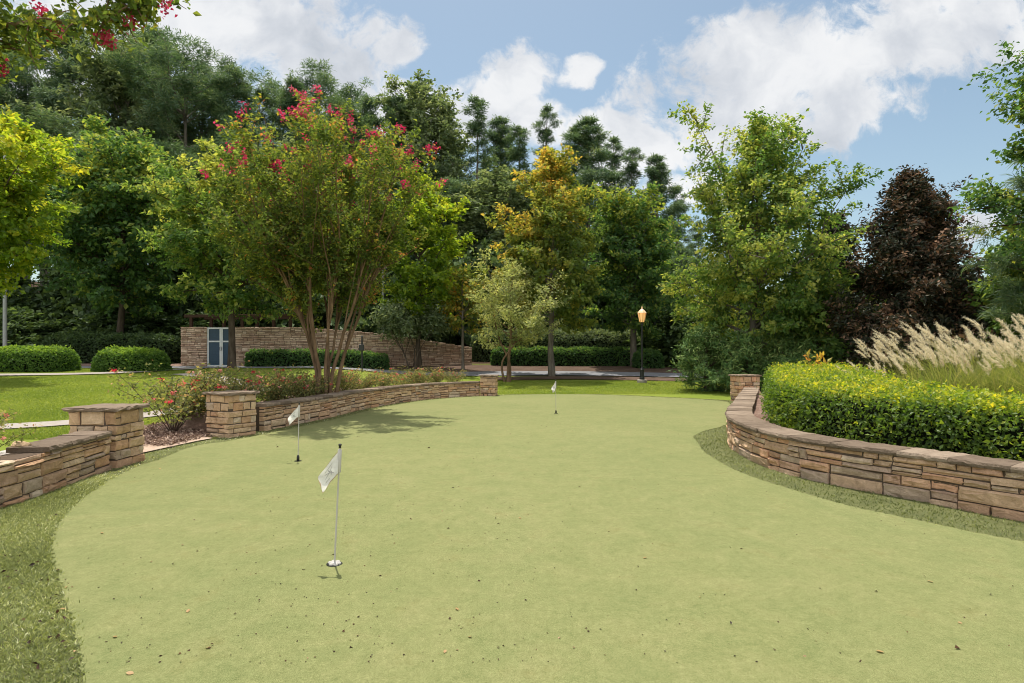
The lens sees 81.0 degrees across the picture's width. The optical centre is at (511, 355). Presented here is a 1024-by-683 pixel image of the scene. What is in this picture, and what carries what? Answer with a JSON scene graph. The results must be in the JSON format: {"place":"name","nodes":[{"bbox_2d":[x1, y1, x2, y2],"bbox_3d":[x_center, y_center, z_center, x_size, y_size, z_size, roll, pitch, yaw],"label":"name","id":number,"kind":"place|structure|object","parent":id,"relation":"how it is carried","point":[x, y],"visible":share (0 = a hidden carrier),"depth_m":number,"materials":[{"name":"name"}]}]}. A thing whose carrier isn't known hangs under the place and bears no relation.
{"place":"outdoors","nodes":[
{"label":"outdoors","id":0,"kind":"place"},
{"bbox_2d":[0,373,259,428],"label":"garden path","id":1,"kind":"structure","parent":0,"point":[47,423],"depth_m":13.94,"materials":[{"name":"concrete"}]},
{"bbox_2d":[81,366,686,376],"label":"road","id":2,"kind":"structure","parent":0,"point":[597,373],"depth_m":35.12,"materials":[{"name":"asphalt"}]},
{"bbox_2d":[0,282,999,450],"bbox_3d":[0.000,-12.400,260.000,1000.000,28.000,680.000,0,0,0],"label":"lawn","id":3,"kind":"structure","parent":0,"point":[682,395],"depth_m":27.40,"materials":[{"name":"plant"}]},
{"bbox_2d":[0,49,39,113],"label":"pine tree","id":4,"kind":"object","parent":3,"relation":"on","point":[6,95],"visible":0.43,"depth_m":59.47,"materials":[{"name":"green plant"}]},
{"bbox_2d":[0,305,47,345],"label":"woodland shrub","id":5,"kind":"object","parent":3,"relation":"on","point":[18,318],"visible":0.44,"depth_m":42.32,"materials":[{"name":"green plant"}]},
{"bbox_2d":[0,317,75,345],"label":"woodland shrub","id":6,"kind":"object","parent":3,"relation":"on","point":[36,329],"visible":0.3,"depth_m":41.98,"materials":[{"name":"green plant"}]},
{"bbox_2d":[0,344,81,372],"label":"boxwood shrub","id":7,"kind":"object","parent":3,"relation":"on","point":[28,358],"visible":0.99,"depth_m":29.26,"materials":[{"name":"green plant"}]},
{"bbox_2d":[1,99,83,284],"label":"tree","id":8,"kind":"object","parent":3,"relation":"on","point":[37,106],"visible":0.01,"depth_m":51.85,"materials":[{"name":"green plant"}]},
{"bbox_2d":[0,260,86,320],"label":"woodland shrub","id":9,"kind":"object","parent":3,"relation":"on","point":[14,299],"visible":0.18,"depth_m":45.93,"materials":[{"name":"green plant"}]},
{"bbox_2d":[0,103,89,298],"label":"maple tree","id":10,"kind":"object","parent":3,"relation":"on","point":[23,177],"visible":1,"depth_m":24.82,"materials":[{"name":"green plant"}]},
{"bbox_2d":[0,4,91,279],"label":"pine tree","id":11,"kind":"object","parent":3,"relation":"on","point":[38,83],"visible":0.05,"depth_m":63.37,"materials":[{"name":"green plant"}]},
{"bbox_2d":[0,106,97,285],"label":"pine tree","id":12,"kind":"object","parent":3,"relation":"on","point":[40,124],"visible":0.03,"depth_m":50.59,"materials":[{"name":"green plant"}]},
{"bbox_2d":[35,256,87,320],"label":"woodland shrub","id":13,"kind":"object","parent":3,"relation":"on","point":[55,315],"visible":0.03,"depth_m":45.38,"materials":[{"name":"green plant"}]},
{"bbox_2d":[22,317,103,346],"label":"woodland shrub","id":14,"kind":"object","parent":3,"relation":"on","point":[70,325],"visible":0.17,"depth_m":42.24,"materials":[{"name":"green plant"}]},
{"bbox_2d":[27,10,110,132],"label":"pine tree","id":15,"kind":"object","parent":3,"relation":"on","point":[46,97],"visible":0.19,"depth_m":60.19,"materials":[{"name":"green plant"}]},
{"bbox_2d":[11,113,195,332],"bbox_3d":[-26.263,-7.654,40.964,12.380,16.259,12.178,0,0,0],"label":"maple tree","id":16,"kind":"object","parent":3,"relation":"on","point":[113,164],"visible":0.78,"depth_m":38.82,"materials":[{"name":"green plant"}]},
{"bbox_2d":[71,302,148,334],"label":"woodland shrub","id":17,"kind":"object","parent":3,"relation":"on","point":[101,319],"visible":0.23,"depth_m":41.99,"materials":[{"name":"green plant"}]},
{"bbox_2d":[41,330,181,363],"bbox_3d":[-25.865,-0.533,39.021,9.420,2.457,2.916,0,0,8],"label":"dark hedge","id":18,"kind":"object","parent":3,"relation":"on","point":[84,346],"visible":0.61,"depth_m":38.12,"materials":[{"name":"green plant"}]},
{"bbox_2d":[59,236,167,325],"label":"woodland shrub","id":19,"kind":"object","parent":3,"relation":"on","point":[81,311],"visible":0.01,"depth_m":43.90,"materials":[{"name":"green plant"}]},
{"bbox_2d":[47,30,192,248],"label":"pine tree","id":20,"kind":"object","parent":3,"relation":"on","point":[104,86],"visible":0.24,"depth_m":57.08,"materials":[{"name":"green plant"}]},
{"bbox_2d":[90,344,172,371],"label":"boxwood shrub","id":21,"kind":"object","parent":3,"relation":"on","point":[129,358],"visible":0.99,"depth_m":29.47,"materials":[{"name":"green plant"}]},
{"bbox_2d":[92,311,177,337],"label":"woodland shrub","id":22,"kind":"object","parent":3,"relation":"on","point":[144,325],"visible":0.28,"depth_m":42.12,"materials":[{"name":"green plant"}]},
{"bbox_2d":[79,23,195,264],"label":"pine tree","id":23,"kind":"object","parent":3,"relation":"on","point":[145,35],"visible":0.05,"depth_m":62.90,"materials":[{"name":"green plant"}]},
{"bbox_2d":[129,258,200,322],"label":"woodland shrub","id":24,"kind":"object","parent":3,"relation":"on","point":[185,307],"visible":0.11,"depth_m":45.23,"materials":[{"name":"green plant"}]},
{"bbox_2d":[144,431,205,446],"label":"mulch slope","id":25,"kind":"structure","parent":3,"relation":"on","point":[169,433],"depth_m":12.04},
{"bbox_2d":[107,360,249,432],"bbox_3d":[-6.829,0.865,12.533,3.083,1.552,2.176,0,0,41],"label":"rose shrub","id":26,"kind":"object","parent":25,"relation":"on","point":[183,410],"visible":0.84,"depth_m":12.41,"materials":[{"name":"green plant"}]},
{"bbox_2d":[95,21,266,156],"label":"pine tree","id":27,"kind":"object","parent":3,"relation":"on","point":[160,68],"visible":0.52,"depth_m":55.11,"materials":[{"name":"green plant"}]},
{"bbox_2d":[150,309,221,346],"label":"woodland shrub","id":28,"kind":"object","parent":3,"relation":"on","point":[175,324],"visible":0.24,"depth_m":42.45,"materials":[{"name":"green plant"}]},
{"bbox_2d":[166,55,241,157],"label":"pine tree","id":29,"kind":"object","parent":3,"relation":"on","point":[201,127],"visible":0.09,"depth_m":64.08,"materials":[{"name":"green plant"}]},
{"bbox_2d":[155,260,265,328],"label":"woodland shrub","id":30,"kind":"object","parent":3,"relation":"on","point":[197,305],"visible":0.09,"depth_m":44.50,"materials":[{"name":"green plant"}]},
{"bbox_2d":[154,128,297,194],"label":"pine tree","id":31,"kind":"object","parent":3,"relation":"on","point":[190,152],"visible":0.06,"depth_m":49.93,"materials":[{"name":"green plant"}]},
{"bbox_2d":[118,136,334,368],"bbox_3d":[-15.577,-5.481,33.155,10.716,12.973,10.040,0,0,0],"label":"maple tree","id":32,"kind":"object","parent":3,"relation":"on","point":[191,246],"visible":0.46,"depth_m":31.23,"materials":[{"name":"green plant"}]},
{"bbox_2d":[208,61,269,158],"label":"pine tree","id":33,"kind":"object","parent":3,"relation":"on","point":[235,87],"visible":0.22,"depth_m":57.19,"materials":[{"name":"green plant"}]},
{"bbox_2d":[144,388,341,430],"bbox_3d":[-5.278,1.413,19.578,4.165,0.487,14.699,0,0,19],"label":"mulch bed","id":34,"kind":"object","parent":3,"relation":"on","point":[198,422],"visible":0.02,"depth_m":12.89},
{"bbox_2d":[107,362,253,419],"bbox_3d":[-7.007,0.845,13.273,2.946,1.543,2.729,0,0,33],"label":"rose shrub","id":35,"kind":"object","parent":34,"relation":"on","point":[173,384],"visible":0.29,"depth_m":13.02,"materials":[{"name":"green plant"}]},
{"bbox_2d":[180,370,281,412],"bbox_3d":[-6.250,0.912,13.114,1.768,1.252,2.189,0,0,-37],"label":"rose shrub","id":36,"kind":"object","parent":34,"relation":"on","point":[246,387],"visible":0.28,"depth_m":12.93,"materials":[{"name":"green plant"}]},
{"bbox_2d":[143,389,353,445],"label":"bark chips","id":37,"kind":"object","parent":34,"relation":"on","point":[162,432],"visible":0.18,"depth_m":11.74,"materials":[{"name":"wood"}]},
{"bbox_2d":[243,374,301,401],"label":"rose shrub","id":38,"kind":"object","parent":34,"relation":"on","point":[275,393],"visible":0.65,"depth_m":14.33,"materials":[{"name":"green plant"}]},
{"bbox_2d":[190,84,447,394],"bbox_3d":[-5.290,-2.881,16.521,6.726,8.652,6.163,0,0,42],"label":"crape myrtle","id":39,"kind":"object","parent":34,"relation":"on","point":[293,238],"visible":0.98,"depth_m":15.50,"materials":[{"name":"green plant"}]},
{"bbox_2d":[184,314,305,327],"bbox_3d":[-17.785,-0.950,40.647,7.900,3.600,2.380,0,0,6],"label":"pergola","id":40,"kind":"object","parent":3,"relation":"on","point":[211,319],"visible":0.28,"depth_m":39.82,"materials":[{"name":"brown wood"}]},
{"bbox_2d":[244,285,336,328],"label":"woodland shrub","id":41,"kind":"object","parent":3,"relation":"on","point":[283,322],"visible":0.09,"depth_m":45.19,"materials":[{"name":"green plant"}]},
{"bbox_2d":[262,73,324,152],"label":"pine tree","id":42,"kind":"object","parent":3,"relation":"on","point":[289,101],"visible":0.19,"depth_m":61.47,"materials":[{"name":"green plant"}]},
{"bbox_2d":[244,347,389,369],"bbox_3d":[-11.540,0.199,35.727,8.489,1.492,1.282,0,0,-6],"label":"hedge","id":43,"kind":"object","parent":3,"relation":"on","point":[263,357],"visible":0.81,"depth_m":35.35,"materials":[{"name":"green plant"}]},
{"bbox_2d":[245,57,391,148],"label":"pine tree","id":44,"kind":"object","parent":3,"relation":"on","point":[273,91],"visible":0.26,"depth_m":67.65,"materials":[{"name":"green plant"}]},
{"bbox_2d":[180,327,471,365],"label":"enclosure wall","id":45,"kind":"structure","parent":3,"relation":"on","point":[194,345],"depth_m":36.62,"materials":[{"name":"stone"}]},
{"bbox_2d":[207,328,227,365],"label":"double gate","id":46,"kind":"structure","parent":45,"relation":"attached to","point":[217,346],"depth_m":36.05,"materials":[{"name":"blue paint"}]},
{"bbox_2d":[305,81,376,196],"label":"pine tree","id":47,"kind":"object","parent":3,"relation":"on","point":[347,94],"visible":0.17,"depth_m":58.78,"materials":[{"name":"green plant"}]},
{"bbox_2d":[345,92,385,192],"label":"pine tree","id":48,"kind":"object","parent":3,"relation":"on","point":[365,107],"visible":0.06,"depth_m":65.86,"materials":[{"name":"green plant"}]},
{"bbox_2d":[330,267,414,338],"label":"woodland shrub","id":49,"kind":"object","parent":3,"relation":"on","point":[361,324],"visible":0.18,"depth_m":45.34,"materials":[{"name":"green plant"}]},
{"bbox_2d":[360,94,424,178],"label":"pine tree","id":50,"kind":"object","parent":3,"relation":"on","point":[390,111],"visible":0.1,"depth_m":59.45,"materials":[{"name":"green plant"}]},
{"bbox_2d":[365,295,453,370],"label":"tree","id":51,"kind":"object","parent":3,"relation":"on","point":[396,320],"visible":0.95,"depth_m":35.60,"materials":[{"name":"green plant"}]},
{"bbox_2d":[363,68,482,194],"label":"pine tree","id":52,"kind":"object","parent":3,"relation":"on","point":[437,126],"visible":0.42,"depth_m":59.52,"materials":[{"name":"green plant"}]},
{"bbox_2d":[375,175,486,262],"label":"pine tree","id":53,"kind":"object","parent":3,"relation":"on","point":[452,189],"visible":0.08,"depth_m":51.57,"materials":[{"name":"plant"}]},
{"bbox_2d":[411,187,499,258],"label":"pine tree","id":54,"kind":"object","parent":3,"relation":"on","point":[458,223],"visible":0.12,"depth_m":50.74,"materials":[{"name":"plant"}]},
{"bbox_2d":[415,246,514,346],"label":"woodland shrub","id":55,"kind":"object","parent":3,"relation":"on","point":[450,338],"visible":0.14,"depth_m":45.81,"materials":[{"name":"green plant"}]},
{"bbox_2d":[437,92,500,224],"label":"pine tree","id":56,"kind":"object","parent":3,"relation":"on","point":[477,128],"visible":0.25,"depth_m":59.91,"materials":[{"name":"green plant"}]},
{"bbox_2d":[459,237,523,346],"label":"woodland shrub","id":57,"kind":"object","parent":3,"relation":"on","point":[494,260],"visible":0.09,"depth_m":47.44,"materials":[{"name":"green plant"}]},
{"bbox_2d":[448,163,539,270],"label":"pine tree","id":58,"kind":"object","parent":3,"relation":"on","point":[508,194],"visible":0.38,"depth_m":50.76,"materials":[{"name":"plant"}]},
{"bbox_2d":[461,114,531,217],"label":"pine tree","id":59,"kind":"object","parent":3,"relation":"on","point":[496,135],"visible":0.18,"depth_m":67.08,"materials":[{"name":"green plant"}]},
{"bbox_2d":[490,122,533,224],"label":"pine tree","id":60,"kind":"object","parent":3,"relation":"on","point":[516,153],"visible":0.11,"depth_m":59.94,"materials":[{"name":"green plant"}]},
{"bbox_2d":[466,248,571,381],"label":"tree","id":61,"kind":"object","parent":3,"relation":"on","point":[509,300],"visible":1,"depth_m":30.55,"materials":[{"name":"green plant"}]},
{"bbox_2d":[481,143,608,375],"bbox_3d":[1.821,-5.317,33.922,6.935,13.529,7.236,0,0,16],"label":"maple tree","id":62,"kind":"object","parent":3,"relation":"on","point":[552,217],"visible":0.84,"depth_m":33.42,"materials":[{"name":"green plant"}]},
{"bbox_2d":[508,103,591,251],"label":"pine tree","id":63,"kind":"object","parent":3,"relation":"on","point":[544,134],"visible":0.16,"depth_m":61.84,"materials":[{"name":"green plant"}]},
{"bbox_2d":[390,365,717,372],"bbox_3d":[3.130,0.828,37.577,22.392,0.758,4.162,0,0,6],"label":"pine straw bed","id":64,"kind":"object","parent":3,"relation":"on","point":[474,368],"visible":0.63,"depth_m":37.80,"materials":[{"name":"plant"}]},
{"bbox_2d":[376,164,477,369],"bbox_3d":[-5.562,-5.338,37.197,6.809,13.043,6.225,0,0,0],"label":"maple tree","id":65,"kind":"object","parent":64,"relation":"on","point":[412,283],"visible":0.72,"depth_m":36.07,"materials":[{"name":"green plant"}]},
{"bbox_2d":[432,261,494,369],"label":"young maple","id":66,"kind":"object","parent":64,"relation":"on","point":[460,293],"visible":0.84,"depth_m":36.83,"materials":[{"name":"green plant"}]},
{"bbox_2d":[576,180,694,366],"bbox_3d":[7.855,-5.108,39.048,7.436,12.231,7.458,0,0,25],"label":"oak tree","id":67,"kind":"object","parent":64,"relation":"on","point":[632,251],"visible":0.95,"depth_m":37.94,"materials":[{"name":"green plant"}]},
{"bbox_2d":[631,348,664,368],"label":"hedge","id":68,"kind":"object","parent":64,"relation":"on","point":[653,358],"visible":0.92,"depth_m":37.91,"materials":[{"name":"green plant"}]},
{"bbox_2d":[470,327,640,361],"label":"tall hedge","id":69,"kind":"object","parent":3,"relation":"on","point":[599,337],"visible":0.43,"depth_m":41.96,"materials":[{"name":"green plant"}]},
{"bbox_2d":[490,345,652,365],"bbox_3d":[4.036,-0.001,39.805,11.100,1.641,1.736,0,0,2],"label":"hedge","id":70,"kind":"object","parent":3,"relation":"on","point":[537,355],"visible":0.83,"depth_m":39.27,"materials":[{"name":"green plant"}]},
{"bbox_2d":[525,230,629,334],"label":"woodland shrub","id":71,"kind":"object","parent":3,"relation":"on","point":[583,316],"visible":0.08,"depth_m":45.50,"materials":[{"name":"green plant"}]},
{"bbox_2d":[497,376,685,380],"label":"mulch verge","id":72,"kind":"structure","parent":3,"relation":"on","point":[586,377],"depth_m":32.43,"materials":[{"name":"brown wood"}]},
{"bbox_2d":[560,113,626,243],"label":"pine tree","id":73,"kind":"object","parent":3,"relation":"on","point":[589,171],"visible":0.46,"depth_m":59.03,"materials":[{"name":"green plant"}]},
{"bbox_2d":[582,135,632,222],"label":"pine tree","id":74,"kind":"object","parent":3,"relation":"on","point":[614,161],"visible":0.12,"depth_m":65.39,"materials":[{"name":"green plant"}]},
{"bbox_2d":[606,147,698,252],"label":"pine tree","id":75,"kind":"object","parent":3,"relation":"on","point":[631,170],"visible":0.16,"depth_m":59.32,"materials":[{"name":"green plant"}]},
{"bbox_2d":[624,153,695,264],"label":"pine tree","id":76,"kind":"object","parent":3,"relation":"on","point":[658,172],"visible":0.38,"depth_m":56.94,"materials":[{"name":"green plant"}]},
{"bbox_2d":[619,304,738,368],"bbox_3d":[12.280,-1.245,41.326,8.103,4.901,7.307,0,0,-37],"label":"woodland shrub","id":77,"kind":"object","parent":3,"relation":"on","point":[669,339],"visible":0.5,"depth_m":39.64,"materials":[{"name":"green plant"}]},
{"bbox_2d":[666,322,740,391],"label":"juniper","id":78,"kind":"object","parent":3,"relation":"on","point":[697,359],"visible":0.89,"depth_m":26.20,"materials":[{"name":"green plant"}]},
{"bbox_2d":[698,325,783,391],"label":"juniper","id":79,"kind":"object","parent":3,"relation":"on","point":[742,357],"visible":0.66,"depth_m":25.12,"materials":[{"name":"green plant"}]},
{"bbox_2d":[656,100,893,369],"bbox_3d":[11.235,-4.848,27.378,10.305,13.355,9.613,0,0,42],"label":"maple tree","id":80,"kind":"object","parent":3,"relation":"on","point":[757,248],"visible":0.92,"depth_m":26.02,"materials":[{"name":"green plant"}]},
{"bbox_2d":[753,392,802,430],"bbox_3d":[9.595,1.376,11.266,9.659,0.497,16.132,0,0,23],"label":"planting bed","id":81,"kind":"object","parent":3,"relation":"on","point":[757,410],"visible":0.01,"depth_m":13.18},
{"bbox_2d":[756,360,1023,460],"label":"clipped hedge","id":82,"kind":"object","parent":81,"relation":"on","point":[865,404],"visible":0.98,"depth_m":7.82,"materials":[{"name":"green plant"}]},
{"bbox_2d":[872,321,1022,393],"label":"plume grass","id":83,"kind":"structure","parent":81,"relation":"on","point":[926,331],"depth_m":12.32,"materials":[{"name":"plant"}]},
{"bbox_2d":[918,323,1023,394],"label":"plume grass","id":84,"kind":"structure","parent":81,"relation":"on","point":[995,343],"depth_m":11.96,"materials":[{"name":"plant"}]},
{"bbox_2d":[930,315,1023,394],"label":"plume grass","id":85,"kind":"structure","parent":81,"relation":"on","point":[1013,339],"depth_m":10.36,"materials":[{"name":"plant"}]},
{"bbox_2d":[933,342,1023,394],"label":"plume grass","id":86,"kind":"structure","parent":81,"relation":"on","point":[987,364],"depth_m":11.13,"materials":[{"name":"plant"}]},
{"bbox_2d":[742,333,834,390],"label":"juniper","id":87,"kind":"object","parent":3,"relation":"on","point":[794,354],"visible":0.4,"depth_m":24.88,"materials":[{"name":"green plant"}]},
{"bbox_2d":[767,261,886,364],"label":"leafy tree","id":88,"kind":"object","parent":3,"relation":"on","point":[815,327],"visible":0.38,"depth_m":25.08,"materials":[{"name":"green plant"}]},
{"bbox_2d":[782,208,881,363],"bbox_3d":[16.656,-2.986,31.126,6.252,9.282,5.882,0,0,0],"label":"leafy tree","id":89,"kind":"object","parent":3,"relation":"on","point":[856,255],"visible":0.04,"depth_m":30.48,"materials":[{"name":"green plant"}]},
{"bbox_2d":[807,163,1018,383],"bbox_3d":[15.979,-2.674,24.053,6.978,9.931,7.648,0,0,0],"label":"copper tree","id":90,"kind":"object","parent":3,"relation":"on","point":[917,248],"visible":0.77,"depth_m":23.06,"materials":[{"name":"brown plant"}]},
{"bbox_2d":[947,40,1023,263],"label":"sweetgum tree","id":91,"kind":"object","parent":3,"relation":"on","point":[994,201],"visible":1,"depth_m":16.61,"materials":[{"name":"green plant"}]},
{"bbox_2d":[952,229,1023,378],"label":"leafy tree","id":92,"kind":"object","parent":3,"relation":"on","point":[996,327],"visible":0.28,"depth_m":20.49,"materials":[{"name":"green plant"}]},
{"bbox_2d":[956,154,1023,333],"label":"pine tree","id":93,"kind":"object","parent":3,"relation":"on","point":[1010,295],"visible":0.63,"depth_m":18.82,"materials":[{"name":"green plant"}]},
{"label":"gravel bed","id":94,"kind":"structure","parent":3,"relation":"on","visible":0},
{"bbox_2d":[0,0,201,85],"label":"crape myrtle","id":95,"kind":"object","parent":94,"relation":"on","point":[141,11],"visible":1,"depth_m":3.67,"materials":[{"name":"green plant"}]},
{"bbox_2d":[0,394,1023,682],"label":"turf fringe","id":96,"kind":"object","parent":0,"point":[820,488],"visible":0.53,"depth_m":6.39,"materials":[{"name":"plant"}]},
{"bbox_2d":[0,431,111,507],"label":"stone wall","id":97,"kind":"structure","parent":96,"relation":"on","point":[38,468],"depth_m":7.04,"materials":[{"name":"stone"}]},
{"bbox_2d":[61,403,149,467],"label":"stone pillar","id":98,"kind":"structure","parent":96,"relation":"on","point":[123,423],"depth_m":8.58,"materials":[{"name":"stone"}]},
{"bbox_2d":[202,390,259,437],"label":"stone pillar","id":99,"kind":"structure","parent":96,"relation":"on","point":[231,413],"depth_m":11.85,"materials":[{"name":"stone"}]},
{"bbox_2d":[255,381,479,430],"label":"stone wall","id":100,"kind":"structure","parent":96,"relation":"on","point":[273,414],"depth_m":16.81,"materials":[{"name":"stone"}]},
{"bbox_2d":[728,374,761,400],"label":"stone pillar","id":101,"kind":"structure","parent":96,"relation":"on","point":[739,383],"depth_m":20.70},
{"bbox_2d":[725,387,1023,521],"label":"stone wall","id":102,"kind":"structure","parent":96,"relation":"on","point":[994,487],"depth_m":6.91,"materials":[{"name":"stone"}]},
{"bbox_2d":[0,0,1023,296],"label":"sky","id":103,"kind":"structure","parent":0,"point":[879,82],"materials":[{"name":"blue"}]},
{"bbox_2d":[50,394,1023,682],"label":"putting green","id":104,"kind":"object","parent":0,"point":[688,524],"visible":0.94,"depth_m":4.54,"materials":[{"name":"plant"}]},
{"bbox_2d":[318,444,342,566],"bbox_3d":[-1.371,1.150,4.545,0.182,0.973,0.134,0,0,-41],"label":"putting flag","id":105,"kind":"object","parent":104,"relation":"on","point":[329,473],"visible":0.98,"depth_m":4.53,"materials":[{"name":"fabric"}]},
{"bbox_2d":[65,416,1012,662],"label":"mulch crumbs","id":106,"kind":"object","parent":104,"relation":"on","point":[956,646],"visible":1,"depth_m":3.89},
{"bbox_2d":[845,336,967,388],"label":"plume grass","id":107,"kind":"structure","parent":0,"point":[878,348],"depth_m":12.52,"materials":[{"name":"plant"}]},
{"bbox_2d":[867,332,1018,392],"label":"plume grass","id":108,"kind":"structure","parent":0,"point":[932,357],"depth_m":11.32,"materials":[{"name":"plant"}]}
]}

